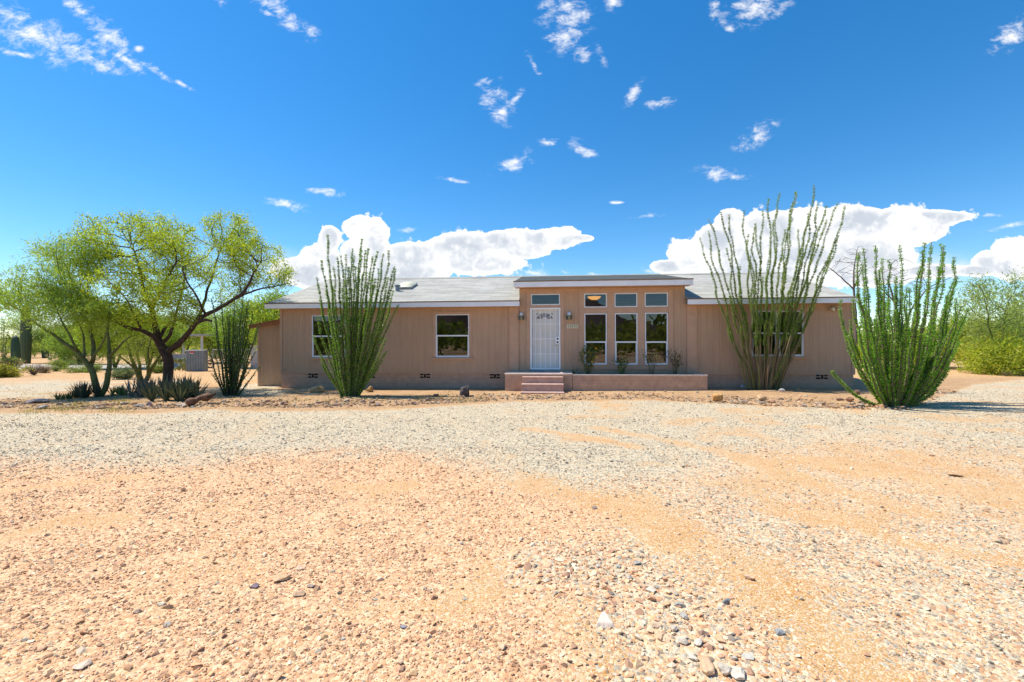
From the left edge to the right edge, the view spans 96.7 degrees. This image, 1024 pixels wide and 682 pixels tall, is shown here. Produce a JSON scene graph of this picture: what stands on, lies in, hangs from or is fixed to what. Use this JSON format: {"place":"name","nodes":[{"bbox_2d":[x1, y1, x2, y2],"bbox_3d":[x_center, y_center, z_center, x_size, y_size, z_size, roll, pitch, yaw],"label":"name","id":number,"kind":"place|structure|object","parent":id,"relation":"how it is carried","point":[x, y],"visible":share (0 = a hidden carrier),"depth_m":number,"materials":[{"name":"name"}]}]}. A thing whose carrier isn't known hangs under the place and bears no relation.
{"place":"outdoors","nodes":[
{"label":"outdoors","id":0,"kind":"place"},
{"bbox_2d":[17,364,157,368],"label":"road","id":1,"kind":"structure","parent":0,"point":[104,365],"depth_m":33.33,"materials":[{"name":"grey asphalt"}]},
{"bbox_2d":[174,357,185,370],"bbox_3d":[-19.690,1.386,27.181,0.792,0.809,0.664,0,0,0],"label":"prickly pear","id":2,"kind":"object","parent":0,"point":[180,362],"visible":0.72,"depth_m":27.02,"materials":[{"name":"green plant"}]},
{"bbox_2d":[0,351,1023,681],"bbox_3d":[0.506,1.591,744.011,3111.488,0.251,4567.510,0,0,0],"label":"ground","id":3,"kind":"structure","parent":0,"point":[490,587],"depth_m":3.88,"materials":[{"name":"beige gravel"}]},
{"bbox_2d":[0,315,13,359],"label":"ocotillo","id":4,"kind":"object","parent":3,"relation":"on","point":[3,344],"visible":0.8,"depth_m":30.91,"materials":[{"name":"plant"}]},
{"bbox_2d":[0,354,25,366],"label":"shrub","id":5,"kind":"object","parent":3,"relation":"on","point":[9,358],"visible":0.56,"depth_m":31.04,"materials":[{"name":"green plant"}]},
{"bbox_2d":[0,357,28,367],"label":"shrub","id":6,"kind":"object","parent":3,"relation":"on","point":[17,363],"visible":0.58,"depth_m":31.00,"materials":[{"name":"green plant"}]},
{"bbox_2d":[10,335,19,357],"bbox_3d":[-39.060,0.721,35.798,0.547,2.349,0.547,0,0,0],"label":"saguaro","id":7,"kind":"object","parent":3,"relation":"on","point":[15,345],"visible":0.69,"depth_m":35.65,"materials":[{"name":"green plant"}]},
{"bbox_2d":[0,362,35,377],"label":"shrub","id":8,"kind":"object","parent":3,"relation":"on","point":[7,371],"visible":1,"depth_m":22.26,"materials":[{"name":"green plant"}]},
{"bbox_2d":[20,307,31,363],"bbox_3d":[-39.850,-0.562,37.320,0.694,4.898,0.694,0,0,0],"label":"saguaro","id":9,"kind":"object","parent":3,"relation":"on","point":[26,343],"visible":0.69,"depth_m":37.13,"materials":[{"name":"green plant"}]},
{"bbox_2d":[0,315,52,357],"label":"palo verde","id":10,"kind":"object","parent":3,"relation":"on","point":[16,328],"visible":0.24,"depth_m":50.31,"materials":[{"name":"green plant"}]},
{"bbox_2d":[24,362,44,374],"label":"shrub","id":11,"kind":"object","parent":3,"relation":"on","point":[32,372],"visible":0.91,"depth_m":23.79,"materials":[{"name":"brown plant"}]},
{"bbox_2d":[25,398,48,402],"bbox_3d":[-13.168,1.672,12.616,0.515,0.131,0.420,0,0,34],"label":"rock","id":12,"kind":"object","parent":3,"relation":"on","point":[40,400],"visible":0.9,"depth_m":12.53,"materials":[{"name":"stone"}]},
{"bbox_2d":[34,364,52,372],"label":"shrub","id":13,"kind":"object","parent":3,"relation":"on","point":[47,369],"visible":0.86,"depth_m":25.55,"materials":[{"name":"brown plant"}]},
{"bbox_2d":[41,344,48,357],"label":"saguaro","id":14,"kind":"object","parent":3,"relation":"on","point":[43,353],"visible":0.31,"depth_m":50.13,"materials":[{"name":"green plant"}]},
{"bbox_2d":[32,324,70,358],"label":"palo verde","id":15,"kind":"object","parent":3,"relation":"on","point":[36,336],"visible":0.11,"depth_m":38.09,"materials":[{"name":"green plant"}]},
{"bbox_2d":[48,365,62,371],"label":"shrub","id":16,"kind":"object","parent":3,"relation":"on","point":[56,368],"visible":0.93,"depth_m":26.89,"materials":[{"name":"green plant"}]},
{"bbox_2d":[45,357,78,368],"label":"shrub","id":17,"kind":"object","parent":3,"relation":"on","point":[59,363],"visible":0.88,"depth_m":29.27,"materials":[{"name":"green plant"}]},
{"bbox_2d":[53,391,76,398],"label":"agave","id":18,"kind":"object","parent":3,"relation":"on","point":[67,396],"visible":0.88,"depth_m":13.46,"materials":[{"name":"green plant"}]},
{"bbox_2d":[0,228,142,396],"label":"palo verde","id":19,"kind":"object","parent":3,"relation":"on","point":[18,297],"visible":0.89,"depth_m":13.81,"materials":[{"name":"green plant"}]},
{"bbox_2d":[32,322,119,363],"bbox_3d":[-33.585,0.138,35.369,7.265,3.830,3.911,0,0,0],"label":"palo verde","id":20,"kind":"object","parent":3,"relation":"on","point":[62,349],"visible":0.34,"depth_m":34.67,"materials":[{"name":"green plant"}]},
{"bbox_2d":[72,658,92,669],"bbox_3d":[-2.141,1.612,2.267,0.070,0.019,0.065,0,0,0],"label":"rock","id":21,"kind":"object","parent":3,"relation":"on","point":[83,664],"visible":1,"depth_m":2.26,"materials":[{"name":"stone"}]},
{"bbox_2d":[59,361,106,372],"bbox_3d":[-24.348,1.429,26.006,1.958,0.908,1.794,0,0,0],"label":"shrub","id":22,"kind":"object","parent":3,"relation":"on","point":[97,367],"visible":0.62,"depth_m":25.70,"materials":[{"name":"green plant"}]},
{"bbox_2d":[63,381,103,397],"bbox_3d":[-12.976,1.437,13.837,1.042,0.571,0.909,0,0,-39],"label":"agave","id":23,"kind":"object","parent":3,"relation":"on","point":[80,391],"visible":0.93,"depth_m":13.75,"materials":[{"name":"green plant"}]},
{"bbox_2d":[68,304,162,368],"bbox_3d":[-25.277,-0.470,29.426,6.456,4.585,3.692,0,0,0],"label":"palo verde","id":24,"kind":"object","parent":3,"relation":"on","point":[112,340],"visible":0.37,"depth_m":28.75,"materials":[{"name":"green plant"}]},
{"bbox_2d":[108,385,127,395],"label":"agave","id":25,"kind":"object","parent":3,"relation":"on","point":[119,390],"visible":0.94,"depth_m":14.20,"materials":[{"name":"green plant"}]},
{"bbox_2d":[104,364,134,379],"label":"shrub","id":26,"kind":"object","parent":3,"relation":"on","point":[121,373],"visible":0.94,"depth_m":20.83,"materials":[{"name":"green plant"}]},
{"bbox_2d":[105,327,167,383],"bbox_3d":[-13.820,0.568,16.826,2.190,2.361,1.521,0,0,0],"label":"desert shrub","id":27,"kind":"object","parent":3,"relation":"on","point":[138,369],"visible":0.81,"depth_m":16.84,"materials":[{"name":"green plant"}]},
{"bbox_2d":[123,375,156,396],"bbox_3d":[-11.307,1.345,13.894,0.998,0.700,0.916,0,0,20],"label":"agave","id":28,"kind":"object","parent":3,"relation":"on","point":[132,393],"visible":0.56,"depth_m":13.76,"materials":[{"name":"green plant"}]},
{"bbox_2d":[105,311,191,367],"bbox_3d":[-24.271,-0.184,30.550,5.096,3.996,3.794,0,0,19],"label":"palo verde","id":29,"kind":"object","parent":3,"relation":"on","point":[169,343],"visible":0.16,"depth_m":30.27,"materials":[{"name":"green plant"}]},
{"bbox_2d":[141,362,162,372],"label":"shrub","id":30,"kind":"object","parent":3,"relation":"on","point":[158,368],"visible":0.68,"depth_m":25.10,"materials":[{"name":"green plant"}]},
{"bbox_2d":[21,391,298,408],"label":"leaf litter","id":31,"kind":"object","parent":3,"relation":"on","point":[163,402],"visible":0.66,"depth_m":12.60,"materials":[{"name":"brown plant"}]},
{"bbox_2d":[134,377,195,400],"bbox_3d":[-9.662,1.317,12.829,1.574,0.733,0.946,0,0,12],"label":"agave","id":32,"kind":"object","parent":3,"relation":"on","point":[152,393],"visible":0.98,"depth_m":12.72,"materials":[{"name":"green plant"}]},
{"bbox_2d":[133,322,196,363],"bbox_3d":[-27.840,-0.028,35.669,6.034,3.754,3.815,0,0,0],"label":"palo verde","id":33,"kind":"object","parent":3,"relation":"on","point":[188,342],"visible":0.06,"depth_m":35.82,"materials":[{"name":"green plant"}]},
{"bbox_2d":[35,207,298,382],"bbox_3d":[-11.019,-1.460,15.309,8.005,6.348,3.986,0,0,0],"label":"tree","id":34,"kind":"object","parent":3,"relation":"on","point":[241,249],"visible":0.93,"depth_m":14.82,"materials":[{"name":"green plant"}]},
{"bbox_2d":[150,373,201,388],"bbox_3d":[-10.420,1.314,14.139,1.457,0.757,0.943,0,0,-16],"label":"agave","id":35,"kind":"object","parent":3,"relation":"on","point":[158,378],"visible":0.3,"depth_m":14.11,"materials":[{"name":"green plant"}]},
{"bbox_2d":[172,354,185,367],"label":"garden wall","id":36,"kind":"structure","parent":3,"relation":"on","point":[177,356],"depth_m":29.85,"materials":[{"name":"paint"}]},
{"bbox_2d":[158,310,212,353],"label":"palo verde","id":37,"kind":"object","parent":3,"relation":"on","point":[185,328],"visible":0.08,"depth_m":48.59,"materials":[{"name":"green plant"}]},
{"bbox_2d":[165,374,209,398],"bbox_3d":[-9.251,1.314,13.146,1.022,0.721,1.139,0,0,0],"label":"agave","id":38,"kind":"object","parent":3,"relation":"on","point":[195,392],"visible":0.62,"depth_m":13.09,"materials":[{"name":"green plant"}]},
{"bbox_2d":[185,350,208,371],"bbox_3d":[-18.531,1.150,26.785,0.992,1.243,0.625,0,0,-14],"label":"air conditioning unit","id":39,"kind":"object","parent":3,"relation":"on","point":[196,360],"visible":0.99,"depth_m":26.53,"materials":[{"name":"grey metal"}]},
{"bbox_2d":[178,334,219,361],"bbox_3d":[-24.949,0.679,36.996,1.999,2.424,3.900,0,0,0],"label":"shelter","id":40,"kind":"object","parent":3,"relation":"on","point":[183,348],"visible":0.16,"depth_m":35.49,"materials":[{"name":"white paint"}]},
{"bbox_2d":[185,393,215,405],"bbox_3d":[-8.146,1.511,11.871,0.381,0.296,0.673,0,0,42],"label":"rock","id":41,"kind":"object","parent":3,"relation":"on","point":[197,399],"visible":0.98,"depth_m":11.85,"materials":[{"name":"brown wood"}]},
{"bbox_2d":[186,310,222,357],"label":"palo verde","id":42,"kind":"object","parent":3,"relation":"on","point":[200,327],"visible":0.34,"depth_m":47.48,"materials":[{"name":"green plant"}]},
{"bbox_2d":[196,322,245,361],"bbox_3d":[-23.375,0.146,38.077,5.016,3.629,3.758,0,0,0],"label":"palo verde","id":43,"kind":"object","parent":3,"relation":"on","point":[210,345],"visible":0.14,"depth_m":37.29,"materials":[{"name":"green plant"}]},
{"bbox_2d":[212,349,250,368],"bbox_3d":[-17.864,1.163,29.065,2.553,1.299,0.060,0,0,0],"label":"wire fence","id":44,"kind":"object","parent":3,"relation":"on","point":[223,355],"visible":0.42,"depth_m":29.06,"materials":[{"name":"grey metal"}]},
{"bbox_2d":[201,293,262,366],"bbox_3d":[-17.892,-0.735,30.234,4.815,5.057,3.808,0,0,0],"label":"palo verde","id":45,"kind":"object","parent":3,"relation":"on","point":[231,315],"visible":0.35,"depth_m":29.52,"materials":[{"name":"green plant"}]},
{"bbox_2d":[206,297,261,395],"bbox_3d":[-8.435,0.182,13.997,1.894,3.128,1.076,0,0,0],"label":"ocotillo","id":46,"kind":"object","parent":3,"relation":"on","point":[232,370],"visible":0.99,"depth_m":13.93,"materials":[{"name":"plant"}]},
{"bbox_2d":[250,345,257,368],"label":"garden wall","id":47,"kind":"structure","parent":3,"relation":"on","point":[254,362],"depth_m":28.94,"materials":[{"name":"paint"}]},
{"bbox_2d":[248,319,280,385],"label":"shed","id":48,"kind":"structure","parent":3,"relation":"on","point":[268,347],"depth_m":16.82,"materials":[{"name":"beige wood"}]},
{"bbox_2d":[245,284,287,350],"bbox_3d":[-12.628,-0.728,24.511,3.553,4.945,4.139,0,0,0],"label":"palo verde","id":49,"kind":"object","parent":3,"relation":"on","point":[265,314],"visible":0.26,"depth_m":23.86,"materials":[{"name":"green plant"}]},
{"bbox_2d":[272,574,291,580],"bbox_3d":[-1.558,1.603,3.080,0.083,0.034,0.104,0,0,23],"label":"rock","id":50,"kind":"object","parent":3,"relation":"on","point":[280,577],"visible":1,"depth_m":3.07,"materials":[{"name":"stone"}]},
{"bbox_2d":[292,590,304,595],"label":"rock","id":51,"kind":"object","parent":3,"relation":"on","point":[300,593],"visible":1,"depth_m":2.88,"materials":[{"name":"stone"}]},
{"bbox_2d":[308,385,324,392],"bbox_3d":[-6.274,1.548,14.651,0.529,0.250,0.339,0,0,0],"label":"boulder","id":52,"kind":"object","parent":3,"relation":"on","point":[318,388],"visible":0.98,"depth_m":14.54,"materials":[{"name":"stone"}]},
{"bbox_2d":[313,234,399,396],"bbox_3d":[-4.664,-0.736,13.454,2.704,4.882,1.079,0,0,0],"label":"ocotillo","id":53,"kind":"object","parent":3,"relation":"on","point":[357,369],"visible":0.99,"depth_m":13.38,"materials":[{"name":"plant"}]},
{"bbox_2d":[13,374,784,414],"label":"weeds","id":54,"kind":"object","parent":3,"relation":"on","point":[62,405],"visible":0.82,"depth_m":12.00,"materials":[{"name":"green plant"}]},
{"bbox_2d":[460,386,468,396],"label":"boulder","id":55,"kind":"object","parent":3,"relation":"on","point":[464,391],"visible":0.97,"depth_m":13.06,"materials":[{"name":"stone"}]},
{"bbox_2d":[0,326,965,356],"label":"scrubland","id":56,"kind":"structure","parent":3,"relation":"on","point":[193,347],"depth_m":55.81,"materials":[{"name":"green plant"}]},
{"bbox_2d":[505,371,572,393],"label":"steps","id":57,"kind":"structure","parent":3,"relation":"on","point":[541,382],"depth_m":14.19,"materials":[{"name":"paint"}]},
{"bbox_2d":[264,272,856,387],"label":"house","id":58,"kind":"structure","parent":3,"relation":"on","point":[470,332],"depth_m":15.20,"materials":[{"name":"beige"}]},
{"bbox_2d":[312,315,344,356],"bbox_3d":[-6.378,-0.165,15.862,1.211,1.463,0.068,0,0,5],"label":"window","id":59,"kind":"structure","parent":58,"relation":"in","point":[315,328],"depth_m":15.88,"materials":[{"name":"black glass"}]},
{"bbox_2d":[436,314,468,356],"bbox_3d":[-2.021,-0.179,15.485,1.154,1.465,0.068,0,0,5],"label":"window","id":60,"kind":"structure","parent":58,"relation":"in","point":[452,330],"depth_m":15.49,"materials":[{"name":"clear glass"}]},
{"bbox_2d":[531,294,559,304],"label":"window","id":61,"kind":"structure","parent":58,"relation":"in","point":[536,299],"depth_m":15.21,"materials":[{"name":"blue glass"}]},
{"bbox_2d":[532,309,558,367],"bbox_3d":[1.121,-0.069,15.275,0.905,2.001,0.048,0,0,5],"label":"door","id":62,"kind":"structure","parent":58,"relation":"in","point":[541,316],"depth_m":15.26,"materials":[{"name":"white metal"}]},
{"bbox_2d":[530,308,560,369],"bbox_3d":[1.107,-0.079,15.161,1.005,2.061,0.117,0,0,5],"label":"security door","id":63,"kind":"structure","parent":58,"relation":"in","point":[557,339],"depth_m":15.18,"materials":[{"name":"white metal"}]},
{"bbox_2d":[584,293,606,307],"bbox_3d":[2.763,-1.341,15.072,0.748,0.467,0.068,0,0,5],"label":"window","id":64,"kind":"structure","parent":58,"relation":"in","point":[591,300],"depth_m":15.07,"materials":[{"name":"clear glass"}]},
{"bbox_2d":[584,313,606,364],"bbox_3d":[2.767,-0.064,15.072,0.735,1.697,0.068,0,0,5],"label":"window","id":65,"kind":"structure","parent":58,"relation":"in","point":[595,324],"depth_m":15.07,"materials":[{"name":"black glass"}]},
{"bbox_2d":[614,293,636,306],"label":"window","id":66,"kind":"structure","parent":58,"relation":"in","point":[620,299],"depth_m":14.99,"materials":[{"name":"blue glass"}]},
{"bbox_2d":[615,313,637,364],"bbox_3d":[3.754,-0.069,14.987,0.735,1.699,0.068,0,0,5],"label":"window","id":67,"kind":"structure","parent":58,"relation":"in","point":[626,324],"depth_m":14.98,"materials":[{"name":"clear glass"}]},
{"bbox_2d":[645,292,667,306],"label":"window","id":68,"kind":"structure","parent":58,"relation":"in","point":[651,299],"depth_m":14.90,"materials":[{"name":"blue glass"}]},
{"bbox_2d":[645,313,667,364],"bbox_3d":[4.725,-0.075,14.903,0.736,1.702,0.068,0,0,5],"label":"window","id":69,"kind":"structure","parent":58,"relation":"in","point":[656,324],"depth_m":14.90,"materials":[{"name":"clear glass"}]},
{"bbox_2d":[752,311,776,355],"bbox_3d":[8.092,-0.241,14.612,0.782,1.458,0.068,0,0,5],"label":"window","id":70,"kind":"structure","parent":58,"relation":"in","point":[775,329],"depth_m":14.61,"materials":[{"name":"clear glass"}]},
{"bbox_2d":[778,311,803,355],"bbox_3d":[8.902,-0.240,14.541,0.758,1.451,0.068,0,0,5],"label":"window","id":71,"kind":"structure","parent":58,"relation":"in","point":[800,351],"depth_m":14.53,"materials":[{"name":"black glass"}]},
{"bbox_2d":[596,612,614,627],"bbox_3d":[0.520,1.583,2.583,0.123,0.062,0.123,0,0,0],"label":"rock","id":72,"kind":"object","parent":3,"relation":"on","point":[604,619],"visible":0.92,"depth_m":2.55,"materials":[{"name":"stone"}]},
{"bbox_2d":[572,373,707,390],"bbox_3d":[4.001,1.442,14.551,4.127,0.788,0.775,0,0,5],"label":"planter","id":73,"kind":"object","parent":3,"relation":"on","point":[642,382],"visible":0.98,"depth_m":14.19,"materials":[{"name":"paint"}]},
{"bbox_2d":[578,343,598,373],"bbox_3d":[2.449,0.589,14.724,0.650,1.120,0.585,0,0,-45],"label":"rose bush","id":74,"kind":"object","parent":73,"relation":"on","point":[587,366],"visible":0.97,"depth_m":14.63,"materials":[{"name":"green plant"}]},
{"bbox_2d":[612,357,629,373],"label":"rose bush","id":75,"kind":"object","parent":73,"relation":"on","point":[621,363],"visible":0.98,"depth_m":14.55,"materials":[{"name":"green plant"}]},
{"bbox_2d":[642,349,660,373],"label":"rose bush","id":76,"kind":"object","parent":73,"relation":"on","point":[651,362],"visible":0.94,"depth_m":14.49,"materials":[{"name":"green plant"}]},
{"bbox_2d":[665,349,683,373],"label":"rose bush","id":77,"kind":"object","parent":73,"relation":"on","point":[676,361],"visible":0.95,"depth_m":14.44,"materials":[{"name":"green plant"}]},
{"bbox_2d":[646,586,656,592],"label":"cobble","id":78,"kind":"object","parent":3,"relation":"on","point":[650,589],"visible":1,"depth_m":2.89,"materials":[{"name":"stone"}]},
{"bbox_2d":[652,621,661,627],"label":"cobble","id":79,"kind":"object","parent":3,"relation":"on","point":[656,624],"visible":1,"depth_m":2.54,"materials":[{"name":"stone"}]},
{"bbox_2d":[657,631,664,639],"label":"cobble","id":80,"kind":"object","parent":3,"relation":"on","point":[660,635],"visible":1,"depth_m":2.44,"materials":[{"name":"stone"}]},
{"bbox_2d":[670,625,677,631],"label":"cobble","id":81,"kind":"object","parent":3,"relation":"on","point":[673,628],"visible":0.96,"depth_m":2.50,"materials":[{"name":"stone"}]},
{"bbox_2d":[677,637,688,644],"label":"cobble","id":82,"kind":"object","parent":3,"relation":"on","point":[682,640],"visible":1,"depth_m":2.40,"materials":[{"name":"stone"}]},
{"bbox_2d":[687,653,697,660],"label":"cobble","id":83,"kind":"object","parent":3,"relation":"on","point":[692,656],"visible":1,"depth_m":2.28,"materials":[{"name":"stone"}]},
{"bbox_2d":[694,638,702,645],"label":"cobble","id":84,"kind":"object","parent":3,"relation":"on","point":[697,641],"visible":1,"depth_m":2.39,"materials":[{"name":"stone"}]},
{"bbox_2d":[698,630,708,635],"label":"rock","id":85,"kind":"object","parent":3,"relation":"on","point":[702,632],"visible":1,"depth_m":2.46,"materials":[{"name":"stone"}]},
{"bbox_2d":[697,655,711,661],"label":"cobble","id":86,"kind":"object","parent":3,"relation":"on","point":[700,658],"visible":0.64,"depth_m":2.26,"materials":[{"name":"stone"}]},
{"bbox_2d":[699,658,714,675],"bbox_3d":[0.947,1.581,2.199,0.073,0.042,0.087,0,0,0],"label":"cobble","id":87,"kind":"object","parent":3,"relation":"on","point":[707,667],"visible":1,"depth_m":2.19,"materials":[{"name":"stone"}]},
{"bbox_2d":[712,393,722,401],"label":"boulder","id":88,"kind":"object","parent":3,"relation":"on","point":[716,397],"visible":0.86,"depth_m":11.52,"materials":[{"name":"stone"}]},
{"bbox_2d":[714,634,725,641],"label":"cobble","id":89,"kind":"object","parent":3,"relation":"on","point":[719,637],"visible":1,"depth_m":2.42,"materials":[{"name":"stone"}]},
{"bbox_2d":[718,662,731,675],"bbox_3d":[1.026,1.578,2.187,0.070,0.042,0.061,0,0,-24],"label":"cobble","id":90,"kind":"object","parent":3,"relation":"on","point":[725,670],"visible":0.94,"depth_m":2.17,"materials":[{"name":"stone"}]},
{"bbox_2d":[730,666,744,680],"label":"cobble","id":91,"kind":"object","parent":3,"relation":"on","point":[737,673],"visible":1,"depth_m":2.15,"materials":[{"name":"stone"}]},
{"bbox_2d":[744,573,755,579],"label":"rock","id":92,"kind":"object","parent":3,"relation":"on","point":[747,576],"visible":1,"depth_m":3.02,"materials":[{"name":"stone"}]},
{"bbox_2d":[757,394,766,400],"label":"boulder","id":93,"kind":"object","parent":3,"relation":"on","point":[761,397],"visible":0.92,"depth_m":11.31,"materials":[{"name":"stone"}]},
{"bbox_2d":[699,185,845,389],"bbox_3d":[7.772,-1.593,13.796,4.381,6.310,1.038,0,0,0],"label":"ocotillo","id":94,"kind":"object","parent":3,"relation":"on","point":[778,378],"visible":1,"depth_m":13.89,"materials":[{"name":"plant"}]},
{"bbox_2d":[774,628,785,634],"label":"rock","id":95,"kind":"object","parent":3,"relation":"on","point":[778,631],"visible":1,"depth_m":2.46,"materials":[{"name":"stone"}]},
{"bbox_2d":[825,246,866,345],"bbox_3d":[17.884,-1.826,24.401,2.123,6.538,1.798,0,0,0],"label":"bare tree","id":96,"kind":"object","parent":3,"relation":"on","point":[856,333],"visible":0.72,"depth_m":24.43,"materials":[{"name":"plant"}]},
{"bbox_2d":[855,336,914,363],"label":"palo verde","id":97,"kind":"object","parent":3,"relation":"on","point":[865,350],"visible":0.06,"depth_m":24.00,"materials":[{"name":"green plant"}]},
{"bbox_2d":[830,242,970,406],"bbox_3d":[9.120,-0.389,10.587,3.744,3.932,1.594,0,0,0],"label":"ocotillo","id":98,"kind":"object","parent":3,"relation":"on","point":[896,378],"visible":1,"depth_m":10.35,"materials":[{"name":"plant"}]},
{"bbox_2d":[870,259,951,328],"bbox_3d":[20.465,-1.436,23.239,4.020,5.704,1.760,0,0,0],"label":"bare tree","id":99,"kind":"object","parent":3,"relation":"on","point":[894,268],"visible":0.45,"depth_m":23.21,"materials":[{"name":"plant"}]},
{"bbox_2d":[914,328,968,365],"bbox_3d":[22.609,0.551,24.022,4.038,2.885,3.993,0,0,24],"label":"palo verde","id":100,"kind":"object","parent":3,"relation":"on","point":[925,332],"visible":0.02,"depth_m":23.61,"materials":[{"name":"green plant"}]},
{"bbox_2d":[926,312,1023,366],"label":"palo verde","id":101,"kind":"object","parent":3,"relation":"on","point":[961,335],"visible":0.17,"depth_m":21.96,"materials":[{"name":"green plant"}]},
{"bbox_2d":[941,325,1023,375],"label":"shrub","id":102,"kind":"object","parent":3,"relation":"on","point":[1011,357],"visible":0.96,"depth_m":19.00,"materials":[{"name":"green plant"}]},
{"bbox_2d":[945,265,1023,367],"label":"palo verde","id":103,"kind":"object","parent":3,"relation":"on","point":[1006,318],"visible":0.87,"depth_m":19.77,"materials":[{"name":"green plant"}]},
{"bbox_2d":[987,303,1023,369],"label":"palo verde","id":104,"kind":"object","parent":3,"relation":"on","point":[1011,325],"visible":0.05,"depth_m":21.49,"materials":[{"name":"green plant"}]},
{"bbox_2d":[997,370,1018,375],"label":"shrub","id":105,"kind":"object","parent":3,"relation":"on","point":[1006,374],"visible":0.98,"depth_m":18.31,"materials":[{"name":"green plant"}]},
{"bbox_2d":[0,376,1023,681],"bbox_3d":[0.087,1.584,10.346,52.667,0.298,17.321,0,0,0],"label":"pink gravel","id":106,"kind":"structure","parent":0,"point":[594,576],"depth_m":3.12,"materials":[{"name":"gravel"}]},
{"bbox_2d":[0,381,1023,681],"bbox_3d":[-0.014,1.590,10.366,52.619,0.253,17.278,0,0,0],"label":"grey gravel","id":107,"kind":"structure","parent":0,"point":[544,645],"depth_m":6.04,"materials":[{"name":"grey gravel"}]},
{"bbox_2d":[0,0,1023,337],"label":"sky","id":108,"kind":"structure","parent":0,"point":[452,138],"materials":[{"name":"blue"}]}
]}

